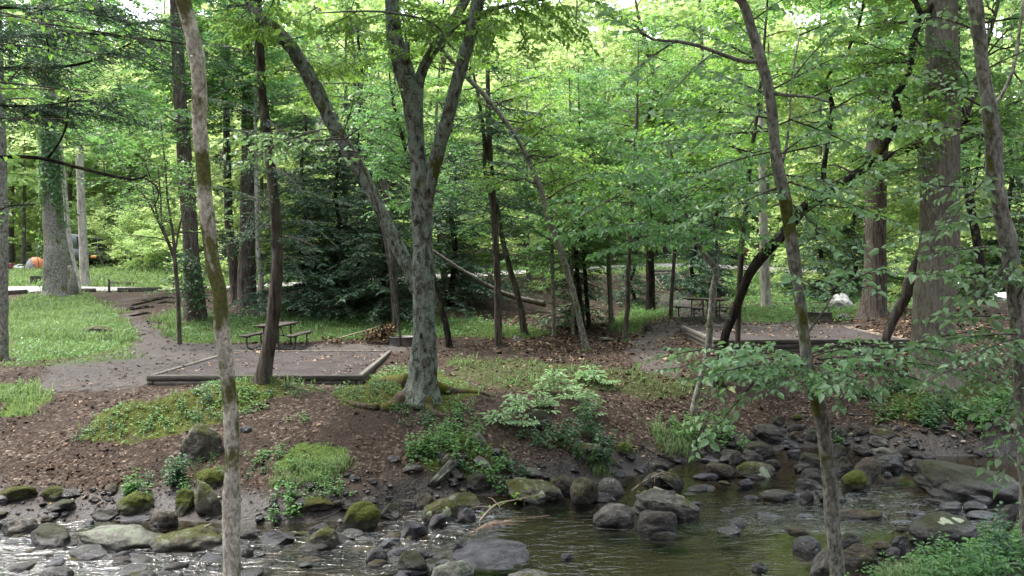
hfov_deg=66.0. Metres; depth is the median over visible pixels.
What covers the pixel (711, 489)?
stone
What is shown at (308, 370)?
tent pad
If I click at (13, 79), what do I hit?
tall tree
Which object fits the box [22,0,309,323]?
buttressed tree
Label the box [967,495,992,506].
rock
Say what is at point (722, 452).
rock
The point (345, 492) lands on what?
cobble
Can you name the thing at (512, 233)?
young tree
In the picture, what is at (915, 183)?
young tree
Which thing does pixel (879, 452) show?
rock
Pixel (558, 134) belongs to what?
young tree
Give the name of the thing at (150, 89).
tall tree
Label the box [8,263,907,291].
road
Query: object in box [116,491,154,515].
boulder
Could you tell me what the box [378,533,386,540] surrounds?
stone
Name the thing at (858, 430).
rock
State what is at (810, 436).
rock
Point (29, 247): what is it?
tall tree
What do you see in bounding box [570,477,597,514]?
rock
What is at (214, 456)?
fern
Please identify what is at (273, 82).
shaded tree
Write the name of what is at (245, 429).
rock
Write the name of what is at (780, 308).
ground cover
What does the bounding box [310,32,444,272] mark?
young tree
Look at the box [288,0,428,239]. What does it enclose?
tall tree
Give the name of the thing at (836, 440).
leafy herb
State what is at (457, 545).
rock
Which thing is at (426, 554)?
rock
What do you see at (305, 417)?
leafy herb
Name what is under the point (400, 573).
stone
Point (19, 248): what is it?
understorey shrub
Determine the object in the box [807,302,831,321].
fire ring
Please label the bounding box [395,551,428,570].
boulder
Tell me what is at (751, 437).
rock
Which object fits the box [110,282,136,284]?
kerb timber
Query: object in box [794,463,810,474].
rock
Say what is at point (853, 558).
boulder
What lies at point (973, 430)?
cobble
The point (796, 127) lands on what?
tall tree
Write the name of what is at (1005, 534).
leafy herb
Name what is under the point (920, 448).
cobble
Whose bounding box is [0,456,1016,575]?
creek water
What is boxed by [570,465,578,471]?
cobble
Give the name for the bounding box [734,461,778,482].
boulder
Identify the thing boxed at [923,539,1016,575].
leafy herb
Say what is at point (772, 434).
boulder
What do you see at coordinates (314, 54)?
tall tree
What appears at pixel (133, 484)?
leafy herb
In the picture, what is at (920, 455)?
rock
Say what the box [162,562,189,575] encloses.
stone
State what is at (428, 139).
young tree
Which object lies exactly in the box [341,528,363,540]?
rock
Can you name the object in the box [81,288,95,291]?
kerb timber
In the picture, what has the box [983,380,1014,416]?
leafy herb
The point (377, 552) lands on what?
rock
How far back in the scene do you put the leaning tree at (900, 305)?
17.27 m
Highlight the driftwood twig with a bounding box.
[631,471,673,490]
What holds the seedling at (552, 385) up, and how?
on the ground at (348, 428)
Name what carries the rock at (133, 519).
on the ground at (348, 428)
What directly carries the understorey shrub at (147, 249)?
on the ground at (348, 428)
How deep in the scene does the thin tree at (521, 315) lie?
27.41 m
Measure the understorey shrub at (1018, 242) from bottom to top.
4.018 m
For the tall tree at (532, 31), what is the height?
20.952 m
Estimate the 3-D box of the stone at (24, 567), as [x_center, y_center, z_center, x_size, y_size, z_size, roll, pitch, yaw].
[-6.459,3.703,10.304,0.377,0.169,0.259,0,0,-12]
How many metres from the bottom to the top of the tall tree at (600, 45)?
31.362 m
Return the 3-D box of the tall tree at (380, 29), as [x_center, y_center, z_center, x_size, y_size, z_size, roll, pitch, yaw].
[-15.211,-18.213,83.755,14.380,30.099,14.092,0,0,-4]
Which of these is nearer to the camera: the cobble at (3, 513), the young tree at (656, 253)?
the cobble at (3, 513)
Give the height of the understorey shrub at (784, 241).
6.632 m
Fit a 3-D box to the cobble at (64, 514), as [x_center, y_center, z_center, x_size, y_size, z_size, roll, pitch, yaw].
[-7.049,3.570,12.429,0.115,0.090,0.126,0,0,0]
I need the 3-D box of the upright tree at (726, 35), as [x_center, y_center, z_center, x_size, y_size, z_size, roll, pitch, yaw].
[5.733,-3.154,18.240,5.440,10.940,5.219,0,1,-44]
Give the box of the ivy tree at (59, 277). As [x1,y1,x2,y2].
[3,0,161,296]
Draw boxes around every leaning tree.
[360,0,631,348]
[846,0,1023,372]
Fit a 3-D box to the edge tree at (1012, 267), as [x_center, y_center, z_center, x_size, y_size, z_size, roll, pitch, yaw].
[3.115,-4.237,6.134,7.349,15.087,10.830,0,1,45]
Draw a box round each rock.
[0,518,12,532]
[0,563,19,573]
[1,486,37,501]
[39,566,73,575]
[41,485,63,501]
[83,519,93,526]
[91,507,118,521]
[107,551,130,567]
[116,514,151,523]
[139,570,157,575]
[147,511,178,532]
[167,551,194,559]
[175,489,194,517]
[193,468,223,488]
[194,479,221,516]
[239,426,251,432]
[240,530,257,541]
[240,544,255,562]
[260,529,294,552]
[302,526,340,556]
[311,523,328,532]
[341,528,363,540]
[362,496,377,504]
[364,546,387,563]
[379,538,399,550]
[380,503,400,521]
[387,455,399,463]
[387,547,407,556]
[400,499,416,509]
[400,521,427,544]
[402,464,422,472]
[410,454,423,459]
[414,547,433,561]
[416,493,433,515]
[427,459,457,488]
[428,513,444,534]
[441,453,455,465]
[451,540,465,552]
[452,539,529,572]
[457,507,475,528]
[466,432,486,446]
[466,473,492,493]
[466,515,549,541]
[473,456,491,470]
[513,335,523,341]
[528,409,551,430]
[549,474,572,496]
[561,553,571,562]
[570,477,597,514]
[596,493,615,505]
[598,477,624,500]
[600,337,614,341]
[605,455,622,468]
[615,442,633,455]
[634,467,648,473]
[643,472,662,488]
[644,325,652,331]
[649,461,668,471]
[655,445,663,452]
[660,469,683,494]
[672,456,682,463]
[687,485,707,494]
[693,473,718,480]
[700,456,718,463]
[704,441,723,455]
[705,462,735,482]
[719,449,740,456]
[719,452,743,464]
[729,452,743,468]
[735,478,756,492]
[742,441,774,460]
[743,452,762,461]
[744,433,756,441]
[750,562,767,575]
[764,459,780,471]
[772,415,785,426]
[779,439,801,449]
[786,423,805,433]
[787,449,800,461]
[789,431,803,440]
[791,414,805,420]
[792,535,822,560]
[793,478,822,492]
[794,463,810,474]
[797,452,820,469]
[799,489,813,508]
[800,468,821,485]
[805,429,816,442]
[809,550,829,575]
[830,293,852,309]
[831,427,846,442]
[834,445,847,459]
[835,456,852,480]
[838,313,851,319]
[840,470,870,498]
[842,532,861,549]
[847,432,855,437]
[851,424,868,436]
[852,445,873,457]
[854,457,880,490]
[867,436,889,447]
[868,427,897,439]
[871,447,904,464]
[871,510,889,521]
[871,541,891,558]
[877,455,902,476]
[883,472,891,479]
[885,547,900,560]
[890,535,912,559]
[892,425,903,431]
[893,441,905,445]
[894,444,911,461]
[902,459,917,476]
[906,509,926,516]
[908,451,934,459]
[939,501,962,515]
[963,501,987,512]
[965,510,994,521]
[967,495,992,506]
[991,504,1016,532]
[992,292,1006,301]
[992,417,1005,428]
[1009,423,1015,430]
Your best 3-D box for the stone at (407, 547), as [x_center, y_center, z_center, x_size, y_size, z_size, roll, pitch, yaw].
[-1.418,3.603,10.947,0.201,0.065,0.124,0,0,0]
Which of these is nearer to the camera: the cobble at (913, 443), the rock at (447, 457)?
the rock at (447, 457)
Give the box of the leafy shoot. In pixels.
[855,556,877,575]
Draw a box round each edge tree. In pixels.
[0,0,117,360]
[861,0,1023,557]
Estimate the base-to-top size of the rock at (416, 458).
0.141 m
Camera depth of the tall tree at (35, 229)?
83.91 m
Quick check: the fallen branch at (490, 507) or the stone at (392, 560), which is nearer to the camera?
the stone at (392, 560)
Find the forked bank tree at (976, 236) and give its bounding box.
[887,0,1023,304]
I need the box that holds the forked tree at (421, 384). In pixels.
[197,0,636,417]
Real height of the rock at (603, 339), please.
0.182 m
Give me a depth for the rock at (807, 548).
10.56 m
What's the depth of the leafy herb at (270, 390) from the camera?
15.85 m
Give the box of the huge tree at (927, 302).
[743,0,965,393]
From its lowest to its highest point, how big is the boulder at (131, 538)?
0.456 m
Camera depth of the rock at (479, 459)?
13.74 m
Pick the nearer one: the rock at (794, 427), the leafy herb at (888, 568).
the leafy herb at (888, 568)
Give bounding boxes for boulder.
[1,518,38,538]
[29,522,70,560]
[43,499,75,513]
[69,544,109,569]
[77,524,156,553]
[82,326,113,332]
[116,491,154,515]
[149,524,221,564]
[179,423,223,465]
[294,496,336,512]
[343,501,380,536]
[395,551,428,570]
[422,498,457,530]
[431,560,474,575]
[446,492,481,517]
[505,477,565,511]
[508,569,548,575]
[523,467,547,477]
[572,442,604,462]
[591,503,634,532]
[632,488,705,533]
[635,510,676,542]
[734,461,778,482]
[752,423,790,444]
[759,489,796,506]
[814,490,847,509]
[843,543,879,575]
[907,511,976,552]
[913,459,1018,513]
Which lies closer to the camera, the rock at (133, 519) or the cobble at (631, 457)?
the rock at (133, 519)
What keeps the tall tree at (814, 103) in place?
on the ground at (348, 428)
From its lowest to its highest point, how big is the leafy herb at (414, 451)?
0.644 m
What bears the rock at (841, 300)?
on the ground at (348, 428)
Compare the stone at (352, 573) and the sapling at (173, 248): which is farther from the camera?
the sapling at (173, 248)
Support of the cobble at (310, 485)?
on the ground at (348, 428)
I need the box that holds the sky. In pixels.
[2,0,1016,98]
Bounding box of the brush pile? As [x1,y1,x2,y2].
[320,321,397,344]
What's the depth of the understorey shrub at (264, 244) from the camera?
35.01 m
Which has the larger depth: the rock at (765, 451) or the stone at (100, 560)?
the rock at (765, 451)
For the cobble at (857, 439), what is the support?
on the ground at (348, 428)
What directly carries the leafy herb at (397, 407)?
on the ground at (348, 428)
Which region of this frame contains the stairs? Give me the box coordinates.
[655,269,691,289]
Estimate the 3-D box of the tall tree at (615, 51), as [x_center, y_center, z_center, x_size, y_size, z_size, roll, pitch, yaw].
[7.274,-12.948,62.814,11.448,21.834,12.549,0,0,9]
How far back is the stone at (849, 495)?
12.84 m
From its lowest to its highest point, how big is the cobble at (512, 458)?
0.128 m
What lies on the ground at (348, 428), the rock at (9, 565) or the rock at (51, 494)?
the rock at (51, 494)
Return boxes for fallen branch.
[328,325,380,341]
[469,488,542,526]
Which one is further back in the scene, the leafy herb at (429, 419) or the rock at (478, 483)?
the leafy herb at (429, 419)
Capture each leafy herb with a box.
[70,419,115,442]
[108,411,163,436]
[121,466,152,495]
[123,475,136,492]
[145,396,196,427]
[162,453,188,489]
[175,476,190,491]
[184,406,222,422]
[192,373,236,404]
[211,382,260,407]
[239,395,268,413]
[243,448,269,464]
[244,459,271,479]
[262,440,286,457]
[264,380,308,398]
[266,478,303,522]
[274,451,313,470]
[284,470,321,500]
[286,410,310,423]
[312,455,344,487]
[318,471,356,497]
[347,379,391,394]
[388,400,407,414]
[398,404,463,428]
[404,432,436,471]
[414,417,460,457]
[432,410,485,441]
[435,424,484,460]
[451,399,488,417]
[456,443,500,480]
[474,456,507,492]
[495,451,530,478]
[516,422,549,446]
[540,413,583,459]
[571,399,605,448]
[586,429,617,473]
[668,411,717,445]
[706,410,749,451]
[831,429,844,444]
[854,376,916,405]
[867,550,916,575]
[869,387,942,424]
[882,541,941,570]
[897,545,959,575]
[900,563,927,575]
[910,553,981,575]
[911,532,971,569]
[917,388,987,430]
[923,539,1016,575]
[925,531,1006,575]
[947,390,1011,436]
[957,539,1023,575]
[959,501,1019,566]
[961,523,1016,557]
[961,537,986,557]
[967,529,1021,562]
[972,536,1023,575]
[981,520,1019,553]
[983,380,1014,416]
[990,518,1012,542]
[1010,498,1022,569]
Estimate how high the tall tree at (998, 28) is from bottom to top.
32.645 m
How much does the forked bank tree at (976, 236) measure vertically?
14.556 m
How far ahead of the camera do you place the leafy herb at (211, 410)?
14.99 m
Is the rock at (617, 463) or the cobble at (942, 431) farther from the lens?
the cobble at (942, 431)
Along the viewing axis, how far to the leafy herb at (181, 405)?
15.13 m
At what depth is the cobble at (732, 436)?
16.60 m
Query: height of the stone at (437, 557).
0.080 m
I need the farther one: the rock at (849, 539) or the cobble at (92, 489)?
the cobble at (92, 489)
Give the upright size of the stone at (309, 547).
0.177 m
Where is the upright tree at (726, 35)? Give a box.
[605,0,896,380]
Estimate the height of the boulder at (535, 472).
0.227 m
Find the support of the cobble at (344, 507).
on the ground at (348, 428)
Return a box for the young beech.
[209,86,403,345]
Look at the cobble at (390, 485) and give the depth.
13.10 m
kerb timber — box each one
[8,289,27,294]
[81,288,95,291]
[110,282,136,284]
[117,287,162,291]
[591,265,624,270]
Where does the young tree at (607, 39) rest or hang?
on the ground at (348, 428)
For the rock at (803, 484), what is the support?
on the creek water
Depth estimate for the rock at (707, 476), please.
14.43 m
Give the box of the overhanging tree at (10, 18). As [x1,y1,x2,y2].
[0,0,192,237]
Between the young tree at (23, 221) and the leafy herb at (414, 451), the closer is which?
the leafy herb at (414, 451)
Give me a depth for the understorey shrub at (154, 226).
58.43 m
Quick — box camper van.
[72,234,115,263]
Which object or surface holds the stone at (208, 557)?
on the creek water
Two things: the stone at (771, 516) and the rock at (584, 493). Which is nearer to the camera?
the stone at (771, 516)
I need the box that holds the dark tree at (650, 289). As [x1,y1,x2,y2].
[575,69,723,312]
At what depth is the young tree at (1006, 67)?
42.63 m
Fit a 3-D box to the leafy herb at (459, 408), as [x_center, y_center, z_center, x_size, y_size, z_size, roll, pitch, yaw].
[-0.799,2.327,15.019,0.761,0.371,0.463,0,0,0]
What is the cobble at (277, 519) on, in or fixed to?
on the ground at (348, 428)
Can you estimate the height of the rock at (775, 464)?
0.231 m
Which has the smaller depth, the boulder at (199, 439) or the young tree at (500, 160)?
the boulder at (199, 439)
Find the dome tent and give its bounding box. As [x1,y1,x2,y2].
[24,256,42,269]
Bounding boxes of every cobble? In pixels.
[0,495,9,505]
[0,511,7,516]
[40,516,52,522]
[47,512,59,519]
[60,511,68,517]
[61,488,81,499]
[88,487,95,491]
[89,496,98,502]
[105,483,117,493]
[168,480,181,486]
[253,545,261,552]
[255,515,263,521]
[268,502,278,507]
[273,516,281,521]
[294,497,305,507]
[305,482,315,490]
[333,500,344,507]
[336,526,344,531]
[337,505,348,510]
[338,546,347,554]
[342,490,348,495]
[343,472,349,476]
[349,475,359,481]
[366,478,377,483]
[387,483,393,487]
[437,452,446,461]
[447,477,458,485]
[449,468,460,475]
[452,471,464,479]
[455,453,466,461]
[458,487,466,491]
[491,448,502,455]
[506,456,516,462]
[511,472,517,477]
[535,461,543,467]
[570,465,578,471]
[578,456,586,462]
[614,471,625,477]
[626,453,635,459]
[666,456,673,461]
[697,451,706,457]
[725,432,734,439]
[725,441,738,448]
[772,445,783,451]
[854,437,861,441]
[906,439,918,446]
[917,446,924,450]
[935,428,945,433]
[938,423,950,429]
[964,446,973,451]
[970,427,982,433]
[974,451,985,456]
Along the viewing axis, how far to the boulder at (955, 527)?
10.63 m
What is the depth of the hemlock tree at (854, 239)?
37.78 m
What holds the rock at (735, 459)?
on the creek water
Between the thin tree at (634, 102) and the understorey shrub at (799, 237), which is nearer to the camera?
the thin tree at (634, 102)
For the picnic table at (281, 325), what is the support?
on the ground at (348, 428)
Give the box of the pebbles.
[38,398,1013,575]
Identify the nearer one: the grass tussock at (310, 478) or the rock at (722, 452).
the grass tussock at (310, 478)
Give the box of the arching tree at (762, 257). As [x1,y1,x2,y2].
[713,0,1023,388]
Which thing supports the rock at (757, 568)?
on the creek water
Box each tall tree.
[1,1,97,261]
[3,0,174,226]
[3,57,36,225]
[4,50,31,250]
[4,58,102,218]
[6,79,105,258]
[8,102,37,259]
[29,57,134,234]
[36,58,161,249]
[74,8,232,253]
[103,73,197,231]
[106,0,219,233]
[123,9,169,76]
[135,0,281,265]
[141,19,294,252]
[144,3,232,200]
[210,0,392,234]
[230,45,312,184]
[278,1,353,237]
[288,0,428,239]
[307,2,404,118]
[342,0,426,102]
[351,0,524,264]
[361,25,482,215]
[365,20,456,183]
[423,0,584,260]
[435,7,493,251]
[454,0,564,256]
[481,58,549,246]
[506,0,637,255]
[514,0,596,155]
[541,0,620,247]
[553,0,658,255]
[596,38,686,253]
[606,0,710,216]
[612,0,711,256]
[632,1,802,255]
[642,0,813,260]
[654,0,746,245]
[686,0,815,234]
[703,24,783,236]
[709,2,801,227]
[723,47,835,242]
[764,3,814,50]
[765,52,849,258]
[771,45,806,246]
[785,48,902,242]
[793,0,919,261]
[800,0,920,185]
[861,86,913,245]
[888,9,987,206]
[960,0,1023,176]
[961,0,1023,220]
[962,5,1021,162]
[986,0,1023,101]
[994,16,1008,38]
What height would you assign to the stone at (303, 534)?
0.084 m
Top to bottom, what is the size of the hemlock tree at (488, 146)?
10.157 m
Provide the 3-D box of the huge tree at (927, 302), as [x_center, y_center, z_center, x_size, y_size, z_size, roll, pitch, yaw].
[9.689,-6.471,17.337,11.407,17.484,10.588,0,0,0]
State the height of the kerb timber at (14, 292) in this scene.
0.328 m
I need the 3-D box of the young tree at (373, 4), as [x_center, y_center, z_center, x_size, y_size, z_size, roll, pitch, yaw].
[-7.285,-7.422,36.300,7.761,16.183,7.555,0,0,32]
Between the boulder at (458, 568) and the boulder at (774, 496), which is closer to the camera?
the boulder at (458, 568)
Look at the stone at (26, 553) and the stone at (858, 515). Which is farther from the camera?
the stone at (858, 515)
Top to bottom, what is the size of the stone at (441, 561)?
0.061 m
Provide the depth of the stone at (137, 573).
10.09 m
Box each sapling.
[74,120,242,343]
[482,62,611,336]
[513,52,636,330]
[516,66,636,328]
[542,69,644,333]
[569,56,666,324]
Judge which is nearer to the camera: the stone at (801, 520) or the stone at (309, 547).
the stone at (309, 547)
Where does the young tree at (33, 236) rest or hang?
on the ground at (348, 428)
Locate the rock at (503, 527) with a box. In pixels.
[466,515,549,541]
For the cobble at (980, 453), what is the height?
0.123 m
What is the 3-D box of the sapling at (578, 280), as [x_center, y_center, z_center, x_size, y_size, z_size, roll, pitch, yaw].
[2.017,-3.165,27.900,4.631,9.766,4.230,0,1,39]
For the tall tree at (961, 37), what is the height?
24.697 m
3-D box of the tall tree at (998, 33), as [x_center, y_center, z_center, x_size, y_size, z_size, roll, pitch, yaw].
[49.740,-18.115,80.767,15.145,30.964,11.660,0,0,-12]
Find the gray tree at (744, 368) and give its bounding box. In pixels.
[578,0,1020,575]
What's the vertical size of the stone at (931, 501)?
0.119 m
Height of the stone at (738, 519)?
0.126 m
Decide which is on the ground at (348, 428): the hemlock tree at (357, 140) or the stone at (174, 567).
the hemlock tree at (357, 140)
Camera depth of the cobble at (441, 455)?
13.84 m
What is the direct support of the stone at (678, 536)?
on the creek water
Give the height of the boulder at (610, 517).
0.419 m
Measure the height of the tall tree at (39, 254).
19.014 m
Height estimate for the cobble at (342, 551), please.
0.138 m
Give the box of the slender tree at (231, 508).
[175,0,240,575]
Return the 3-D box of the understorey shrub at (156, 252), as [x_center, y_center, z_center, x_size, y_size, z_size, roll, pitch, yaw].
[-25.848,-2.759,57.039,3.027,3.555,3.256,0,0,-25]
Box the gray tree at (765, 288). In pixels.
[691,9,859,308]
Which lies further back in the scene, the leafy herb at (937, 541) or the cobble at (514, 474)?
the cobble at (514, 474)
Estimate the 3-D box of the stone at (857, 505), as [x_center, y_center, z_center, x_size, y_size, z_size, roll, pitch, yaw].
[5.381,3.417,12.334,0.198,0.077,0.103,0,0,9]
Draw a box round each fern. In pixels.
[144,461,167,485]
[186,447,221,472]
[604,432,638,457]
[637,409,680,439]
[943,377,999,402]
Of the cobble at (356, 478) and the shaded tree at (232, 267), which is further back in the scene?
the shaded tree at (232, 267)
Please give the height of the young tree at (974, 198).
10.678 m
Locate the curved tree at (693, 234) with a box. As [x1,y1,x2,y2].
[532,122,785,415]
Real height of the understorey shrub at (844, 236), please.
3.969 m
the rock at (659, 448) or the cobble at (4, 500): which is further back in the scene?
the rock at (659, 448)
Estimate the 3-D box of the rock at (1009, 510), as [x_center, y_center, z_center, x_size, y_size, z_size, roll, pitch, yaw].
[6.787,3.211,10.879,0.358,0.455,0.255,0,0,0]
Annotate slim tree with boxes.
[590,0,766,318]
[835,0,1008,188]
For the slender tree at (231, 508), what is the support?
on the ground at (348, 428)
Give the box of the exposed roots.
[126,296,175,316]
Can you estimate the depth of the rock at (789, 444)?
16.38 m
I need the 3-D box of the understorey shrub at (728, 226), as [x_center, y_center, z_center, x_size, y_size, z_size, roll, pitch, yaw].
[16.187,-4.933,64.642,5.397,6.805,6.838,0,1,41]
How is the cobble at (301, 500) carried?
on the ground at (348, 428)
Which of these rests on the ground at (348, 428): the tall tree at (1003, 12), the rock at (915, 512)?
the tall tree at (1003, 12)
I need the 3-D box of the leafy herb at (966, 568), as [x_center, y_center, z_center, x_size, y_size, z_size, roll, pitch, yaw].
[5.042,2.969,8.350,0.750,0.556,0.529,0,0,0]
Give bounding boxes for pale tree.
[2,0,156,285]
[2,3,124,288]
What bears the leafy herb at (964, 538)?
on the ground at (348, 428)
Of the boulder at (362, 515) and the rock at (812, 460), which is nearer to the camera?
the boulder at (362, 515)
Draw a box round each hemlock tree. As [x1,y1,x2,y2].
[0,0,241,226]
[203,0,374,384]
[228,112,375,320]
[262,132,411,318]
[265,26,456,315]
[303,114,464,330]
[372,98,541,320]
[433,19,579,345]
[528,218,612,328]
[599,238,660,308]
[655,198,735,299]
[674,196,755,292]
[770,172,863,299]
[809,159,913,296]
[959,91,1023,294]
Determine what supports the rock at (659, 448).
on the ground at (348, 428)
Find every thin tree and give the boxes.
[284,0,445,328]
[338,46,482,347]
[436,86,548,334]
[565,9,712,340]
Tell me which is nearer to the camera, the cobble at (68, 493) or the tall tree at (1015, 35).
the cobble at (68, 493)
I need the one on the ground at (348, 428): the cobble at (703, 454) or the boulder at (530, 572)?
the cobble at (703, 454)
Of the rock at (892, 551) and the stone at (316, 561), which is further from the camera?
the stone at (316, 561)
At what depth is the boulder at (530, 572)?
9.65 m
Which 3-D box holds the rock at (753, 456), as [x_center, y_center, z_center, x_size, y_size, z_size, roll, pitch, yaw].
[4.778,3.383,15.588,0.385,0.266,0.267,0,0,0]
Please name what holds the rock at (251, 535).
on the creek water
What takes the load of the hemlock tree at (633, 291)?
on the ground at (348, 428)
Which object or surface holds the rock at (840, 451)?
on the creek water
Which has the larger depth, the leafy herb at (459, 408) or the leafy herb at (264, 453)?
the leafy herb at (459, 408)
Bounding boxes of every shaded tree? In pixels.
[131,0,287,304]
[132,0,321,309]
[132,0,354,315]
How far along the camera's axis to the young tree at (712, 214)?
68.67 m
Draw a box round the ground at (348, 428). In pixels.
[0,198,1023,575]
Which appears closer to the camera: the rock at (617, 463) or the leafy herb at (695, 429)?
the rock at (617, 463)
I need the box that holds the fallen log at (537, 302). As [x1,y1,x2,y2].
[433,249,546,306]
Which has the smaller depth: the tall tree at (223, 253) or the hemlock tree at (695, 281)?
the hemlock tree at (695, 281)
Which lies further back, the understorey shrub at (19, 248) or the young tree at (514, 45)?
the understorey shrub at (19, 248)
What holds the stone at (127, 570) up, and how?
on the creek water
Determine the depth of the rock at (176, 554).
10.80 m
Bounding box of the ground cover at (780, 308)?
[0,274,1006,478]
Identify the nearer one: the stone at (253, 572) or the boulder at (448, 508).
the stone at (253, 572)
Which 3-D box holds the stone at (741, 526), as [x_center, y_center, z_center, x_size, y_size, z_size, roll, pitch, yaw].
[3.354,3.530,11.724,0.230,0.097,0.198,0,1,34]
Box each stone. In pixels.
[1,561,36,575]
[9,533,29,541]
[21,549,36,557]
[45,553,56,558]
[45,558,68,568]
[65,539,77,549]
[68,557,85,567]
[93,556,105,564]
[104,554,114,562]
[110,556,130,566]
[113,563,147,575]
[129,569,152,575]
[130,554,152,565]
[154,555,173,563]
[156,571,169,575]
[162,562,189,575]
[193,552,222,568]
[209,543,222,555]
[241,568,263,575]
[242,528,263,535]
[247,552,269,560]
[253,563,275,573]
[294,556,326,570]
[295,531,310,536]
[298,561,313,568]
[299,542,327,553]
[306,532,347,545]
[342,539,354,545]
[344,546,374,557]
[344,571,359,575]
[352,536,378,546]
[368,559,386,569]
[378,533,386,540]
[382,532,401,541]
[384,556,399,569]
[395,570,407,575]
[402,562,436,575]
[403,545,416,549]
[405,536,413,541]
[425,542,440,548]
[433,553,445,560]
[435,559,450,564]
[651,530,687,541]
[661,482,671,489]
[678,516,685,521]
[682,492,695,497]
[691,500,703,506]
[703,485,716,492]
[710,524,741,543]
[718,480,730,486]
[720,507,734,517]
[725,516,751,526]
[730,522,745,529]
[742,495,760,502]
[755,511,786,524]
[776,526,816,541]
[790,518,815,527]
[793,491,818,503]
[796,513,813,519]
[840,509,883,523]
[844,493,853,497]
[849,503,861,508]
[888,519,912,526]
[895,526,908,533]
[923,498,943,505]
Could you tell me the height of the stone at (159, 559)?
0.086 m
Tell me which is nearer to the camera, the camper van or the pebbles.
the pebbles
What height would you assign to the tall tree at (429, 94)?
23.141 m
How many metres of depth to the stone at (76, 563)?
10.55 m
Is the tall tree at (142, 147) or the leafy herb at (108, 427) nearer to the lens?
the leafy herb at (108, 427)
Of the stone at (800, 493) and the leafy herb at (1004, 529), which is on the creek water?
the stone at (800, 493)
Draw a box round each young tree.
[5,103,75,263]
[7,121,42,242]
[14,140,99,232]
[33,132,93,222]
[64,116,139,243]
[71,89,145,239]
[85,132,171,239]
[116,89,220,258]
[116,132,181,235]
[140,106,239,251]
[187,0,339,290]
[216,65,299,266]
[217,100,257,252]
[260,0,433,284]
[268,191,307,217]
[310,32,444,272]
[310,55,412,269]
[363,57,524,288]
[388,99,447,232]
[425,112,506,263]
[456,37,564,264]
[463,31,587,281]
[473,70,578,262]
[481,110,536,254]
[519,66,593,254]
[529,10,644,238]
[585,109,645,232]
[624,76,677,255]
[655,193,711,255]
[676,143,732,230]
[705,2,839,253]
[753,0,887,274]
[804,23,920,264]
[828,92,960,273]
[846,3,1015,268]
[887,139,1023,249]
[897,32,1023,291]
[960,48,1023,259]
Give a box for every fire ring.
[30,276,42,283]
[389,330,412,346]
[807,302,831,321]
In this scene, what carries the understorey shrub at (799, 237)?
on the ground at (348, 428)
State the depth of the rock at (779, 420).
16.94 m
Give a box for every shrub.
[16,223,37,258]
[76,205,163,263]
[87,225,130,265]
[105,226,145,268]
[107,203,154,264]
[111,244,169,260]
[121,229,160,270]
[132,196,198,264]
[133,229,168,269]
[139,223,170,266]
[143,248,224,315]
[159,221,227,291]
[255,206,298,300]
[525,231,580,293]
[657,216,684,252]
[681,197,749,257]
[720,237,780,259]
[745,204,806,283]
[757,239,843,298]
[770,215,811,258]
[771,194,839,261]
[784,224,841,270]
[804,217,864,289]
[850,215,916,276]
[886,214,918,271]
[887,232,918,297]
[958,220,1002,295]
[960,236,990,270]
[971,218,1023,282]
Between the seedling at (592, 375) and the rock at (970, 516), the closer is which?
the rock at (970, 516)
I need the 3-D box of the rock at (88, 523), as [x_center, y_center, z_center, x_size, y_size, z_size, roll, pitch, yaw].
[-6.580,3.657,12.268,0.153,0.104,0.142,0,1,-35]
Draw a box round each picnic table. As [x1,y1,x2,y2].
[239,322,312,349]
[672,298,731,320]
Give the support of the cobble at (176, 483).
on the ground at (348, 428)
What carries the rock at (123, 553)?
on the creek water
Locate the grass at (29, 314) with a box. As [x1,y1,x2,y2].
[0,253,1023,479]
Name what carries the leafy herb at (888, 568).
on the ground at (348, 428)
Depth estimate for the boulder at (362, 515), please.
12.03 m
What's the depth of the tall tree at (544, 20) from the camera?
55.80 m
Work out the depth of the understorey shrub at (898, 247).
42.54 m
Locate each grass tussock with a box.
[263,463,317,488]
[278,452,349,488]
[319,454,354,474]
[581,448,616,477]
[643,421,701,461]
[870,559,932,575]
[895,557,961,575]
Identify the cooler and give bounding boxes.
[13,264,23,268]
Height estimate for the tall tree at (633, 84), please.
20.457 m
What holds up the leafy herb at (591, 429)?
on the ground at (348, 428)
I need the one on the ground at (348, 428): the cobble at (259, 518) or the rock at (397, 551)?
the cobble at (259, 518)
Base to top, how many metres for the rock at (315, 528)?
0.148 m
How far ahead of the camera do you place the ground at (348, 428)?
14.87 m
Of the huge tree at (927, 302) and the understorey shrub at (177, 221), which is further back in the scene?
the understorey shrub at (177, 221)
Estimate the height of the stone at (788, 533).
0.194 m
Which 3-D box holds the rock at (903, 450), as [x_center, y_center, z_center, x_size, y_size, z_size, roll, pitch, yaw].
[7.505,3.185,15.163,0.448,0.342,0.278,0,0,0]
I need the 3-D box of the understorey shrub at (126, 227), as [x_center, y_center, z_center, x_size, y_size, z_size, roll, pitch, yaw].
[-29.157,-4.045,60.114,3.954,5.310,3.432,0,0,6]
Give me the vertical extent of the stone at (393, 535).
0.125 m
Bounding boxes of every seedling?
[479,405,539,431]
[501,388,560,413]
[533,368,583,395]
[553,389,607,416]
[573,365,620,386]
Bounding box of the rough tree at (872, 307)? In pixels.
[778,0,978,319]
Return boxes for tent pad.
[146,350,391,385]
[680,326,909,352]
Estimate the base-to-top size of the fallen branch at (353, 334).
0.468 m
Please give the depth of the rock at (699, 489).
13.67 m
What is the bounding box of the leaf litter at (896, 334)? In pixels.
[0,307,1013,515]
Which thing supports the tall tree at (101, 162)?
on the ground at (348, 428)
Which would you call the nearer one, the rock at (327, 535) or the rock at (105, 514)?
the rock at (327, 535)
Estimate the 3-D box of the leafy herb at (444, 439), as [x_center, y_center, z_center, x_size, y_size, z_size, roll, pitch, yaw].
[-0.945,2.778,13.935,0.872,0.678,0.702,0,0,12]

